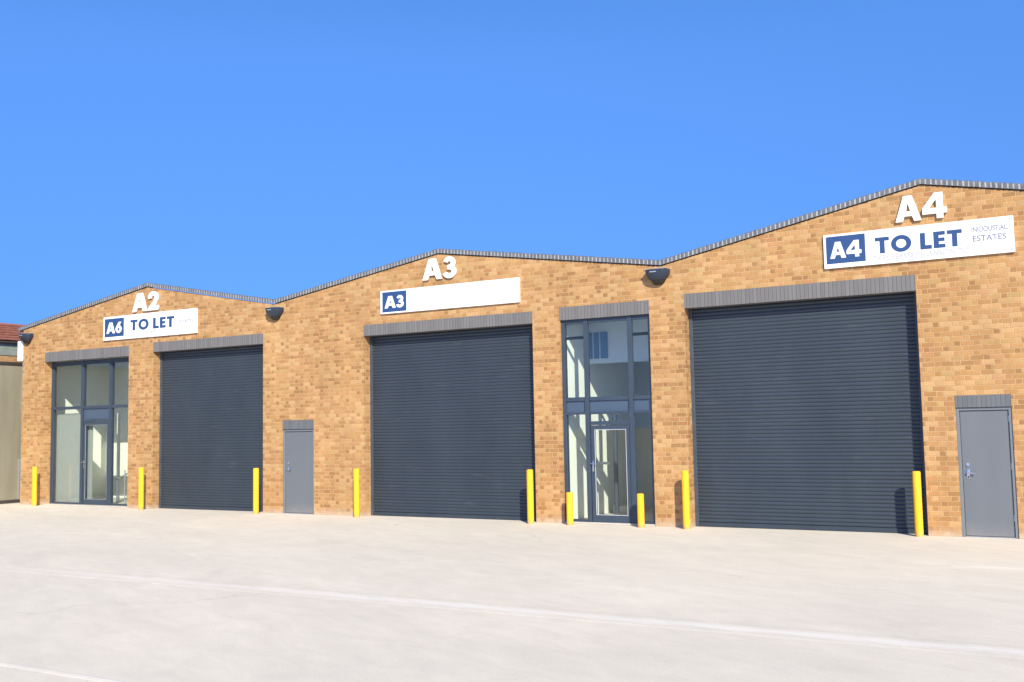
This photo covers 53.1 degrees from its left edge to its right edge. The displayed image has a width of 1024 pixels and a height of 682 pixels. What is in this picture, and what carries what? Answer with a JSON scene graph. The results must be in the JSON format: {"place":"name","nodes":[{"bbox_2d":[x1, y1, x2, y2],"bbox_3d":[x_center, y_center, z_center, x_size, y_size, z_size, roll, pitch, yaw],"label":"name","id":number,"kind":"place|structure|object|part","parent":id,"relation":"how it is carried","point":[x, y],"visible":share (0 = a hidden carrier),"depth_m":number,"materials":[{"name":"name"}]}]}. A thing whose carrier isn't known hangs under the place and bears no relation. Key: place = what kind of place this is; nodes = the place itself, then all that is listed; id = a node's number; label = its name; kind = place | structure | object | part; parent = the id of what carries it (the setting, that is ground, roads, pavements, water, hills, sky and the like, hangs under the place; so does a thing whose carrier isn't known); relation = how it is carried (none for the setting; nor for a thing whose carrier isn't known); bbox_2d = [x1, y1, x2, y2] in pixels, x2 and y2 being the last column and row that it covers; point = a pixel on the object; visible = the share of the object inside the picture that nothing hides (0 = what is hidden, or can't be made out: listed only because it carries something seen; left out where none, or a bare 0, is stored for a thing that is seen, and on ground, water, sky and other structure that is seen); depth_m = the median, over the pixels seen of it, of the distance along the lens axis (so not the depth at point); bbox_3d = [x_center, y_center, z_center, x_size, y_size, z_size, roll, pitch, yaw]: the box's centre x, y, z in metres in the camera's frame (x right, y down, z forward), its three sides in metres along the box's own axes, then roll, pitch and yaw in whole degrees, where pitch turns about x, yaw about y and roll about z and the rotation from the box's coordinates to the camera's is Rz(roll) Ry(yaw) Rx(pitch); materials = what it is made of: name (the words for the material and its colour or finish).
{"place":"outdoors","nodes":[
{"label":"outdoors","id":0,"kind":"place"},
{"bbox_2d":[0,361,22,503],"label":"boundary wall","id":1,"kind":"structure","parent":0,"point":[10,408],"depth_m":27.00,"materials":[{"name":"metal"}]},
{"bbox_2d":[0,323,25,361],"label":"neighbour building","id":2,"kind":"structure","parent":0,"point":[9,337],"depth_m":29.43,"materials":[{"name":"brick"}]},
{"bbox_2d":[0,503,1023,681],"bbox_3d":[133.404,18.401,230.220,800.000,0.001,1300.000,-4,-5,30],"label":"ground","id":3,"kind":"structure","parent":0,"point":[908,585],"depth_m":10.49,"materials":[{"name":"concrete"}]},
{"bbox_2d":[32,467,37,505],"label":"bollard","id":4,"kind":"object","parent":3,"relation":"on","point":[34,484],"visible":1,"depth_m":25.68,"materials":[{"name":"yellow metal"}]},
{"bbox_2d":[0,662,124,681],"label":"painted line","id":5,"kind":"object","parent":3,"relation":"on","point":[60,673],"visible":1,"depth_m":7.62,"materials":[{"name":"white paint"}]},
{"bbox_2d":[138,467,143,509],"bbox_3d":[-8.602,3.424,23.789,0.120,0.976,0.120,-6,-7,44],"label":"bollard","id":6,"kind":"object","parent":3,"relation":"on","point":[141,491],"visible":1,"depth_m":23.74,"materials":[{"name":"yellow metal"}]},
{"bbox_2d":[17,283,274,512],"bbox_3d":[-5.515,1.756,30.496,8.930,5.394,14.034,-4,-5,30],"label":"industrial unit","id":7,"kind":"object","parent":3,"relation":"on","point":[186,421],"visible":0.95,"depth_m":24.22,"materials":[{"name":"brick"}]},
{"bbox_2d":[18,333,33,343],"bbox_3d":[-12.609,-0.059,26.529,0.440,0.274,0.206,-4,-5,30],"label":"wall light","id":8,"kind":"object","parent":7,"relation":"attached to","point":[26,338],"visible":1,"depth_m":26.47,"materials":[{"name":"paint"}]},
{"bbox_3d":[-10.285,3.019,25.326,0.957,2.040,0.112,-4,-5,30],"label":"entrance door","id":9,"kind":"part","parent":7,"relation":"part of","materials":[{"name":"green glass"}]},
{"bbox_2d":[132,291,158,311],"bbox_3d":[-8.731,-0.939,24.433,0.900,0.452,0.034,-4,-5,30],"label":"unit sign","id":10,"kind":"object","parent":7,"relation":"attached to","point":[140,297],"visible":1,"depth_m":24.42,"materials":[{"name":"white plastic"}]},
{"bbox_2d":[103,308,197,340],"bbox_3d":[-8.614,-0.380,24.329,3.200,0.575,0.044,-4,-5,30],"label":"letting sign","id":11,"kind":"object","parent":7,"relation":"attached to","point":[167,323],"visible":1,"depth_m":24.26,"materials":[{"name":"white plastic"}]},
{"bbox_2d":[253,468,258,513],"bbox_3d":[-5.494,3.217,22.004,0.120,0.976,0.120,-2,-5,13],"label":"bollard","id":12,"kind":"object","parent":3,"relation":"on","point":[255,490],"visible":1,"depth_m":21.96,"materials":[{"name":"yellow metal"}]},
{"bbox_2d":[353,468,359,517],"bbox_3d":[-3.131,3.059,20.647,0.120,0.976,0.120,-3,-5,18],"label":"bollard","id":13,"kind":"object","parent":3,"relation":"on","point":[356,485],"visible":1,"depth_m":20.60,"materials":[{"name":"yellow metal"}]},
{"bbox_2d":[274,249,668,526],"bbox_3d":[2.239,1.263,26.042,8.980,5.348,14.034,-4,-5,30],"label":"industrial unit","id":14,"kind":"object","parent":3,"relation":"on","point":[553,379],"visible":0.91,"depth_m":20.06,"materials":[{"name":"brick"}]},
{"bbox_2d":[265,307,283,320],"bbox_3d":[-5.189,-0.593,22.272,0.440,0.274,0.206,-4,-5,30],"label":"wall light","id":15,"kind":"object","parent":14,"relation":"attached to","point":[274,313],"visible":1,"depth_m":22.21,"materials":[{"name":"paint"}]},
{"bbox_3d":[-4.513,2.775,21.823,0.868,1.790,0.146,-4,-5,30],"label":"side door","id":16,"kind":"part","parent":14,"relation":"part of","materials":[{"name":"grey paint"}]},
{"bbox_2d":[422,256,456,280],"bbox_3d":[-1.434,-1.434,20.244,0.795,0.432,0.034,-4,-5,30],"label":"unit sign","id":17,"kind":"object","parent":14,"relation":"attached to","point":[431,263],"visible":1,"depth_m":20.24,"materials":[{"name":"white plastic"}]},
{"bbox_2d":[380,277,519,313],"bbox_3d":[-1.266,-0.871,20.111,3.255,0.470,0.044,-4,-5,30],"label":"letting sign","id":18,"kind":"object","parent":14,"relation":"attached to","point":[488,292],"visible":1,"depth_m":20.04,"materials":[{"name":"white plastic"}]},
{"bbox_3d":[1.763,2.361,18.228,0.764,1.725,0.112,-4,-5,30],"label":"entrance door","id":19,"kind":"part","parent":14,"relation":"part of","materials":[{"name":"green glass"}]},
{"bbox_2d":[644,267,669,284],"bbox_3d":[2.516,-1.120,17.849,0.440,0.274,0.206,-4,-5,30],"label":"wall light","id":20,"kind":"object","parent":14,"relation":"attached to","point":[657,276],"visible":1,"depth_m":17.80,"materials":[{"name":"paint"}]},
{"bbox_2d":[0,564,1023,658],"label":"painted line","id":21,"kind":"object","parent":3,"relation":"on","point":[991,650],"visible":1,"depth_m":9.49,"materials":[{"name":"white paint"}]},
{"bbox_2d":[527,469,533,523],"bbox_3d":[0.333,2.829,18.659,0.120,0.976,0.120,-4,-6,33],"label":"bollard","id":22,"kind":"object","parent":3,"relation":"on","point":[530,507],"visible":1,"depth_m":18.61,"materials":[{"name":"yellow metal"}]},
{"bbox_2d":[566,492,573,524],"bbox_3d":[1.029,2.982,18.244,0.120,0.576,0.120,-4,-5,30],"label":"bollard","id":23,"kind":"object","parent":3,"relation":"on","point":[569,504],"visible":1,"depth_m":18.20,"materials":[{"name":"yellow metal"}]},
{"bbox_2d":[637,493,644,527],"bbox_3d":[2.206,2.904,17.568,0.120,0.576,0.120,-2,-5,8],"label":"bollard","id":24,"kind":"object","parent":3,"relation":"on","point":[640,511],"visible":1,"depth_m":17.52,"materials":[{"name":"yellow metal"}]},
{"bbox_2d":[681,470,689,528],"bbox_3d":[2.913,2.658,17.177,0.120,0.976,0.120,0,-5,-10],"label":"bollard","id":25,"kind":"object","parent":3,"relation":"on","point":[685,498],"visible":1,"depth_m":17.13,"materials":[{"name":"yellow metal"}]},
{"bbox_2d":[660,178,1023,538],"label":"industrial unit","id":26,"kind":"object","parent":3,"relation":"on","point":[804,389],"visible":0.99,"depth_m":16.39,"materials":[{"name":"brick"}]},
{"bbox_2d":[823,215,1014,268],"bbox_3d":[6.218,-1.506,15.823,2.760,0.545,0.044,-4,-5,30],"label":"letting sign","id":27,"kind":"object","parent":26,"relation":"attached to","point":[983,236],"visible":1,"depth_m":15.76,"materials":[{"name":"white plastic"}]},
{"bbox_2d":[896,192,946,222],"bbox_3d":[6.301,-2.063,15.811,0.750,0.400,0.034,-4,-5,30],"label":"unit sign","id":28,"kind":"object","parent":26,"relation":"attached to","point":[939,210],"visible":1,"depth_m":15.79,"materials":[{"name":"white plastic"}]},
{"bbox_3d":[7.042,1.942,15.194,0.763,1.918,0.146,-4,-5,30],"label":"side door","id":29,"kind":"part","parent":26,"relation":"part of","materials":[{"name":"grey paint"}]},
{"bbox_2d":[912,471,923,536],"bbox_3d":[6.124,2.455,15.472,0.120,0.976,0.120,3,-6,-38],"label":"bollard","id":30,"kind":"object","parent":3,"relation":"on","point":[917,501],"visible":1,"depth_m":15.43,"materials":[{"name":"yellow metal"}]},
{"bbox_2d":[951,564,1023,570],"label":"painted line","id":31,"kind":"object","parent":3,"relation":"on","point":[988,567],"visible":1,"depth_m":12.07,"materials":[{"name":"white paint"}]},
{"bbox_2d":[0,0,1023,324],"label":"sky","id":32,"kind":"structure","parent":0,"point":[271,149],"materials":[{"name":"blue"}]}
]}

